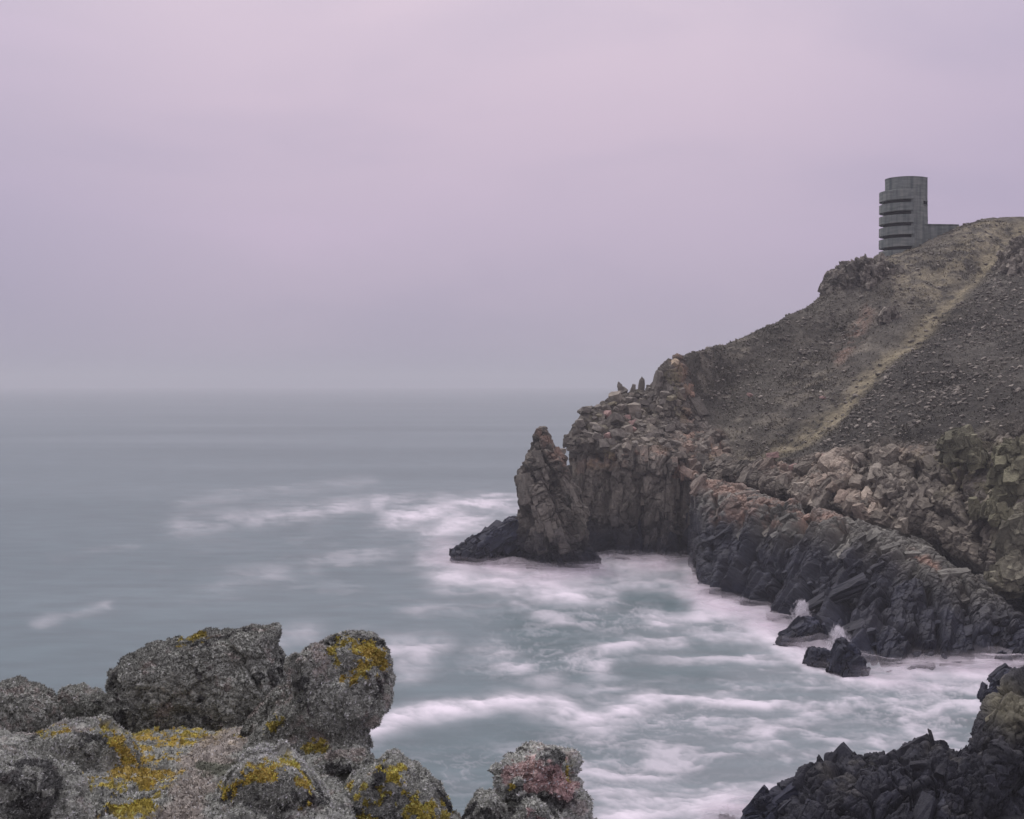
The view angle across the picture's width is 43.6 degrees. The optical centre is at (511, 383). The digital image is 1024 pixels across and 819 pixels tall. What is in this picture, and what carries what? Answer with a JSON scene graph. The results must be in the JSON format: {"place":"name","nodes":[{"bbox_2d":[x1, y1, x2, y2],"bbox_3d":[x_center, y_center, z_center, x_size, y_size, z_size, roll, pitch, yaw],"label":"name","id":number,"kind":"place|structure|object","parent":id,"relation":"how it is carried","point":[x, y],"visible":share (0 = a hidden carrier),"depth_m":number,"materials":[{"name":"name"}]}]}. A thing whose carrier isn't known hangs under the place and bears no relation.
{"place":"outdoors","nodes":[
{"label":"outdoors","id":0,"kind":"place"},
{"bbox_2d":[0,726,355,818],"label":"rock ledge","id":1,"kind":"object","parent":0,"point":[163,765],"visible":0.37,"depth_m":7.73,"materials":[{"name":"grey stone"}]},
{"bbox_2d":[0,674,64,733],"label":"lichen boulder","id":2,"kind":"object","parent":1,"relation":"on","point":[27,705],"visible":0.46,"depth_m":9.85,"materials":[{"name":"grey stone"}]},
{"bbox_2d":[0,743,95,818],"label":"lichen boulder","id":3,"kind":"object","parent":1,"relation":"on","point":[39,785],"visible":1,"depth_m":6.14,"materials":[{"name":"grey stone"}]},
{"bbox_2d":[15,713,142,771],"bbox_3d":[-2.812,2.337,7.932,1.038,0.516,0.670,0,0,0],"label":"lichen boulder","id":4,"kind":"object","parent":1,"relation":"on","point":[102,742],"visible":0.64,"depth_m":7.77,"materials":[{"name":"grey stone"}]},
{"bbox_2d":[56,682,105,719],"bbox_3d":[-3.704,2.837,10.947,0.597,0.520,0.596,0,0,0],"label":"lichen boulder","id":5,"kind":"object","parent":1,"relation":"on","point":[82,699],"visible":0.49,"depth_m":10.79,"materials":[{"name":"grey stone"}]},
{"bbox_2d":[103,701,152,732],"bbox_3d":[-3.164,2.739,10.501,0.531,0.362,0.512,0,0,0],"label":"lichen boulder","id":6,"kind":"object","parent":1,"relation":"on","point":[127,717],"visible":0.36,"depth_m":10.33,"materials":[{"name":"grey stone"}]},
{"bbox_2d":[0,725,356,818],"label":"lichen","id":7,"kind":"object","parent":1,"relation":"on","point":[352,813],"visible":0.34,"depth_m":7.08},
{"bbox_2d":[101,622,287,730],"bbox_3d":[-2.651,2.569,10.914,1.582,1.016,1.164,0,0,0],"label":"lichen boulder","id":8,"kind":"object","parent":1,"relation":"on","point":[211,678],"visible":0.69,"depth_m":10.47,"materials":[{"name":"grey stone"}]},
{"bbox_2d":[239,683,288,737],"bbox_3d":[-1.801,2.492,9.768,0.584,0.456,0.415,0,0,0],"label":"lichen boulder","id":9,"kind":"object","parent":1,"relation":"on","point":[257,717],"visible":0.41,"depth_m":9.68,"materials":[{"name":"grey stone"}]},
{"bbox_2d":[210,739,333,817],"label":"lichen boulder","id":10,"kind":"object","parent":1,"relation":"on","point":[280,776],"visible":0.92,"depth_m":6.68,"materials":[{"name":"grey stone"}]},
{"bbox_2d":[241,629,396,757],"bbox_3d":[-1.433,2.302,9.116,1.228,1.058,0.845,0,0,0],"label":"lichen boulder","id":11,"kind":"object","parent":1,"relation":"on","point":[340,685],"visible":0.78,"depth_m":8.87,"materials":[{"name":"grey stone"}]},
{"bbox_2d":[311,743,374,783],"bbox_3d":[-1.090,2.459,8.164,0.568,0.278,0.485,0,0,0],"label":"lichen boulder","id":12,"kind":"object","parent":1,"relation":"on","point":[342,762],"visible":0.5,"depth_m":8.09,"materials":[{"name":"grey stone"}]},
{"bbox_2d":[341,748,460,818],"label":"lichen boulder","id":13,"kind":"object","parent":1,"relation":"on","point":[394,783],"visible":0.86,"depth_m":7.14,"materials":[{"name":"grey stone"}]},
{"bbox_2d":[461,787,508,818],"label":"lichen boulder","id":14,"kind":"object","parent":1,"relation":"on","point":[485,804],"visible":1,"depth_m":7.29,"materials":[{"name":"grey stone"}]},
{"bbox_2d":[508,794,563,818],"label":"lichen boulder","id":15,"kind":"object","parent":1,"relation":"on","point":[533,807],"visible":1,"depth_m":6.96,"materials":[{"name":"grey stone"}]},
{"bbox_2d":[487,740,597,818],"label":"rock","id":16,"kind":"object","parent":1,"relation":"on","point":[548,774],"depth_m":7.52,"materials":[{"name":"grey stone"}]},
{"bbox_2d":[0,387,1018,818],"bbox_3d":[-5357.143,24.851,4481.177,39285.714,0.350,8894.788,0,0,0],"label":"sea","id":17,"kind":"structure","parent":0,"point":[132,519],"depth_m":151.94,"materials":[{"name":"liquid"}]},
{"bbox_2d":[449,516,525,564],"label":"sea rock","id":18,"kind":"object","parent":17,"relation":"in","point":[494,542],"visible":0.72,"depth_m":175.25,"materials":[{"name":"grey stone"}]},
{"bbox_2d":[514,426,601,570],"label":"sea stack","id":19,"kind":"object","parent":17,"relation":"in","point":[553,515],"visible":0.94,"depth_m":171.23,"materials":[{"name":"grey stone"}]},
{"bbox_2d":[487,560,1023,818],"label":"sea foam","id":20,"kind":"object","parent":17,"relation":"on","point":[705,594],"visible":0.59,"depth_m":136.42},
{"bbox_2d":[740,777,797,818],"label":"sea rock","id":21,"kind":"object","parent":17,"relation":"in","point":[765,802],"visible":0.56,"depth_m":69.88,"materials":[{"name":"grey stone"}]},
{"bbox_2d":[773,615,827,647],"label":"sea rock","id":22,"kind":"object","parent":17,"relation":"in","point":[804,631],"visible":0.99,"depth_m":120.76,"materials":[{"name":"grey stone"}]},
{"bbox_2d":[802,646,830,667],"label":"sea rock","id":23,"kind":"object","parent":17,"relation":"in","point":[814,656],"visible":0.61,"depth_m":112.05,"materials":[{"name":"grey stone"}]},
{"bbox_2d":[825,636,870,677],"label":"sea rock","id":24,"kind":"object","parent":17,"relation":"in","point":[846,659],"visible":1,"depth_m":108.55,"materials":[{"name":"grey stone"}]},
{"bbox_2d":[718,665,1023,818],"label":"shore rocks","id":25,"kind":"object","parent":17,"relation":"in","point":[928,776],"visible":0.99,"depth_m":65.45,"materials":[{"name":"grey stone"}]},
{"bbox_2d":[977,663,1016,703],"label":"sea rock","id":26,"kind":"object","parent":17,"relation":"in","point":[995,675],"visible":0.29,"depth_m":92.85,"materials":[{"name":"grey stone"}]},
{"bbox_2d":[0,0,1023,386],"label":"sky","id":27,"kind":"structure","parent":0,"point":[194,193],"materials":[{"name":"purple"}]},
{"bbox_2d":[563,217,1023,613],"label":"hillside","id":28,"kind":"structure","parent":0,"point":[634,501],"depth_m":183.79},
{"bbox_2d":[575,418,584,427],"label":"boulder","id":29,"kind":"object","parent":28,"relation":"on","point":[579,423],"visible":1,"depth_m":189.04,"materials":[{"name":"stone"}]},
{"bbox_2d":[580,407,590,413],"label":"boulder","id":30,"kind":"object","parent":28,"relation":"on","point":[585,410],"visible":1,"depth_m":191.52,"materials":[{"name":"stone"}]},
{"bbox_2d":[583,431,592,436],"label":"boulder","id":31,"kind":"object","parent":28,"relation":"on","point":[588,434],"visible":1,"depth_m":187.29,"materials":[{"name":"stone"}]},
{"bbox_2d":[588,422,598,427],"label":"boulder","id":32,"kind":"object","parent":28,"relation":"on","point":[590,424],"visible":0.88,"depth_m":189.95,"materials":[{"name":"stone"}]},
{"bbox_2d":[593,404,601,409],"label":"boulder","id":33,"kind":"object","parent":28,"relation":"on","point":[597,406],"visible":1,"depth_m":193.14,"materials":[{"name":"stone"}]},
{"bbox_2d":[592,432,603,440],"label":"boulder","id":34,"kind":"object","parent":28,"relation":"on","point":[596,436],"visible":0.94,"depth_m":186.48,"materials":[{"name":"stone"}]},
{"bbox_2d":[591,424,604,433],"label":"boulder","id":35,"kind":"object","parent":28,"relation":"on","point":[598,428],"visible":0.95,"depth_m":188.40,"materials":[{"name":"stone"}]},
{"bbox_2d":[599,439,609,449],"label":"boulder","id":36,"kind":"object","parent":28,"relation":"on","point":[603,443],"visible":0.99,"depth_m":185.18,"materials":[{"name":"stone"}]},
{"bbox_2d":[601,405,610,410],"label":"boulder","id":37,"kind":"object","parent":28,"relation":"on","point":[605,407],"visible":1,"depth_m":193.53,"materials":[{"name":"stone"}]},
{"bbox_2d":[603,410,611,417],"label":"boulder","id":38,"kind":"object","parent":28,"relation":"on","point":[607,413],"visible":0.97,"depth_m":192.37,"materials":[{"name":"stone"}]},
{"bbox_2d":[604,432,611,438],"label":"boulder","id":39,"kind":"object","parent":28,"relation":"on","point":[607,435],"visible":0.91,"depth_m":186.73,"materials":[{"name":"stone"}]},
{"bbox_2d":[606,438,615,444],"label":"boulder","id":40,"kind":"object","parent":28,"relation":"on","point":[611,441],"visible":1,"depth_m":185.07,"materials":[{"name":"stone"}]},
{"bbox_2d":[608,401,616,405],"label":"boulder","id":41,"kind":"object","parent":28,"relation":"on","point":[613,403],"visible":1,"depth_m":194.78,"materials":[{"name":"stone"}]},
{"bbox_2d":[608,391,622,402],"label":"boulder","id":42,"kind":"object","parent":28,"relation":"on","point":[617,395],"visible":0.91,"depth_m":195.96,"materials":[{"name":"stone"}]},
{"bbox_2d":[607,412,625,424],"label":"boulder","id":43,"kind":"object","parent":28,"relation":"on","point":[613,418],"visible":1,"depth_m":190.42,"materials":[{"name":"stone"}]},
{"bbox_2d":[609,428,626,438],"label":"boulder","id":44,"kind":"object","parent":28,"relation":"on","point":[616,433],"visible":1,"depth_m":186.06,"materials":[{"name":"stone"}]},
{"bbox_2d":[617,382,623,390],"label":"rock pinnacle","id":45,"kind":"object","parent":28,"relation":"on","point":[620,386],"visible":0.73,"depth_m":199.59,"materials":[{"name":"stone"}]},
{"bbox_2d":[617,404,624,409],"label":"boulder","id":46,"kind":"object","parent":28,"relation":"on","point":[621,406],"visible":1,"depth_m":195.00,"materials":[{"name":"stone"}]},
{"bbox_2d":[620,386,627,393],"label":"boulder","id":47,"kind":"object","parent":28,"relation":"on","point":[625,390],"visible":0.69,"depth_m":199.60,"materials":[{"name":"stone"}]},
{"bbox_2d":[620,424,632,432],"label":"boulder","id":48,"kind":"object","parent":28,"relation":"on","point":[628,428],"visible":0.71,"depth_m":189.15,"materials":[{"name":"stone"}]},
{"bbox_2d":[622,442,631,450],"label":"boulder","id":49,"kind":"object","parent":28,"relation":"on","point":[627,446],"visible":1,"depth_m":183.92,"materials":[{"name":"stone"}]},
{"bbox_2d":[630,384,635,390],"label":"rock pinnacle","id":50,"kind":"object","parent":28,"relation":"on","point":[633,387],"visible":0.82,"depth_m":200.88,"materials":[{"name":"stone"}]},
{"bbox_2d":[627,402,641,414],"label":"boulder","id":51,"kind":"object","parent":28,"relation":"on","point":[633,407],"visible":0.98,"depth_m":194.65,"materials":[{"name":"stone"}]},
{"bbox_2d":[632,440,637,446],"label":"boulder","id":52,"kind":"object","parent":28,"relation":"on","point":[635,443],"visible":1,"depth_m":184.70,"materials":[{"name":"stone"}]},
{"bbox_2d":[635,411,641,418],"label":"boulder","id":53,"kind":"object","parent":28,"relation":"on","point":[638,415],"visible":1,"depth_m":193.62,"materials":[{"name":"stone"}]},
{"bbox_2d":[635,444,643,451],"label":"boulder","id":54,"kind":"object","parent":28,"relation":"on","point":[638,447],"visible":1,"depth_m":184.33,"materials":[{"name":"stone"}]},
{"bbox_2d":[638,377,644,390],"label":"rock pinnacle","id":55,"kind":"object","parent":28,"relation":"on","point":[641,385],"visible":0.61,"depth_m":201.32,"materials":[{"name":"stone"}]},
{"bbox_2d":[639,423,646,427],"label":"boulder","id":56,"kind":"object","parent":28,"relation":"on","point":[643,425],"visible":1,"depth_m":191.13,"materials":[{"name":"stone"}]},
{"bbox_2d":[639,437,649,443],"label":"boulder","id":57,"kind":"object","parent":28,"relation":"on","point":[644,440],"visible":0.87,"depth_m":186.37,"materials":[{"name":"stone"}]},
{"bbox_2d":[640,399,648,405],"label":"boulder","id":58,"kind":"object","parent":28,"relation":"on","point":[644,402],"visible":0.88,"depth_m":197.03,"materials":[{"name":"stone"}]},
{"bbox_2d":[644,432,653,437],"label":"boulder","id":59,"kind":"object","parent":28,"relation":"on","point":[649,435],"visible":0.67,"depth_m":189.42,"materials":[{"name":"stone"}]},
{"bbox_2d":[650,418,655,423],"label":"boulder","id":60,"kind":"object","parent":28,"relation":"on","point":[652,420],"visible":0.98,"depth_m":192.93,"materials":[{"name":"stone"}]},
{"bbox_2d":[649,404,656,408],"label":"boulder","id":61,"kind":"object","parent":28,"relation":"on","point":[652,406],"visible":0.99,"depth_m":195.91,"materials":[{"name":"stone"}]},
{"bbox_2d":[653,432,660,437],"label":"boulder","id":62,"kind":"object","parent":28,"relation":"on","point":[657,434],"visible":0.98,"depth_m":189.68,"materials":[{"name":"stone"}]},
{"bbox_2d":[651,370,663,389],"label":"rock pinnacle","id":63,"kind":"object","parent":28,"relation":"on","point":[658,374],"visible":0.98,"depth_m":197.48,"materials":[{"name":"stone"}]},
{"bbox_2d":[655,405,662,411],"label":"boulder","id":64,"kind":"object","parent":28,"relation":"on","point":[658,408],"visible":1,"depth_m":194.73,"materials":[{"name":"stone"}]},
{"bbox_2d":[658,439,664,445],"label":"boulder","id":65,"kind":"object","parent":28,"relation":"on","point":[661,441],"visible":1,"depth_m":185.44,"materials":[{"name":"stone"}]},
{"bbox_2d":[659,398,666,404],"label":"boulder","id":66,"kind":"object","parent":28,"relation":"on","point":[662,401],"visible":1,"depth_m":195.30,"materials":[{"name":"stone"}]},
{"bbox_2d":[660,391,669,396],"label":"boulder","id":67,"kind":"object","parent":28,"relation":"on","point":[664,393],"visible":1,"depth_m":195.71,"materials":[{"name":"stone"}]},
{"bbox_2d":[664,424,674,431],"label":"boulder","id":68,"kind":"object","parent":28,"relation":"on","point":[669,427],"visible":1,"depth_m":191.94,"materials":[{"name":"stone"}]},
{"bbox_2d":[676,452,686,459],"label":"boulder","id":69,"kind":"object","parent":28,"relation":"on","point":[681,455],"visible":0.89,"depth_m":183.41,"materials":[{"name":"stone"}]},
{"bbox_2d":[679,387,684,393],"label":"boulder","id":70,"kind":"object","parent":28,"relation":"on","point":[682,390],"visible":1,"depth_m":197.14,"materials":[{"name":"stone"}]},
{"bbox_2d":[766,452,778,458],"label":"boulder","id":71,"kind":"object","parent":28,"relation":"on","point":[774,455],"visible":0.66,"depth_m":176.08,"materials":[{"name":"stone"}]},
{"bbox_2d":[650,219,1023,462],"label":"heath","id":72,"kind":"object","parent":28,"relation":"on","point":[831,377],"visible":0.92,"depth_m":201.66,"materials":[{"name":"brown plant"}]},
{"bbox_2d":[650,220,1023,464],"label":"scree","id":73,"kind":"structure","parent":28,"relation":"on","point":[956,387],"depth_m":188.94,"materials":[{"name":"stone"}]},
{"bbox_2d":[818,252,904,296],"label":"rock outcrop","id":74,"kind":"object","parent":28,"relation":"on","point":[865,272],"visible":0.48,"depth_m":225.60,"materials":[{"name":"grey stone"}]},
{"bbox_2d":[876,305,901,324],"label":"rock outcrop","id":75,"kind":"object","parent":28,"relation":"on","point":[887,314],"visible":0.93,"depth_m":209.67,"materials":[{"name":"grey stone"}]},
{"bbox_2d":[879,176,958,255],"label":"observation tower","id":76,"kind":"structure","parent":28,"relation":"on","point":[903,212],"depth_m":242.77,"materials":[{"name":"concrete"}]},
{"bbox_2d":[935,424,990,470],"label":"rock outcrop","id":77,"kind":"object","parent":28,"relation":"on","point":[962,447],"visible":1,"depth_m":143.15,"materials":[{"name":"grey stone"}]},
{"bbox_2d":[967,434,1023,527],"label":"rock outcrop","id":78,"kind":"object","parent":28,"relation":"on","point":[1005,480],"visible":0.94,"depth_m":134.66,"materials":[{"name":"grey stone"}]},
{"bbox_2d":[983,502,1023,599],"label":"rock outcrop","id":79,"kind":"object","parent":28,"relation":"on","point":[1004,574],"visible":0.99,"depth_m":125.75,"materials":[{"name":"grey stone"}]},
{"bbox_2d":[991,235,1023,277],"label":"rock outcrop","id":80,"kind":"object","parent":28,"relation":"on","point":[1010,261],"visible":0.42,"depth_m":217.52,"materials":[{"name":"grey stone"}]},
{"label":"boulder","id":81,"kind":"object","parent":28,"relation":"on","visible":0},
{"bbox_2d":[666,394,675,400],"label":"boulder","id":82,"kind":"object","parent":81,"relation":"on","point":[670,398],"visible":1,"depth_m":195.26,"materials":[{"name":"stone"}]},
{"bbox_2d":[679,458,1023,671],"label":"cliff","id":83,"kind":"structure","parent":0,"point":[888,597],"depth_m":131.86,"materials":[{"name":"grey stone"}]},
{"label":"boulder","id":84,"kind":"object","parent":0,"visible":0},
{"bbox_2d":[625,397,632,401],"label":"boulder","id":85,"kind":"object","parent":84,"relation":"on","point":[629,399],"visible":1,"depth_m":196.51,"materials":[{"name":"stone"}]}
]}

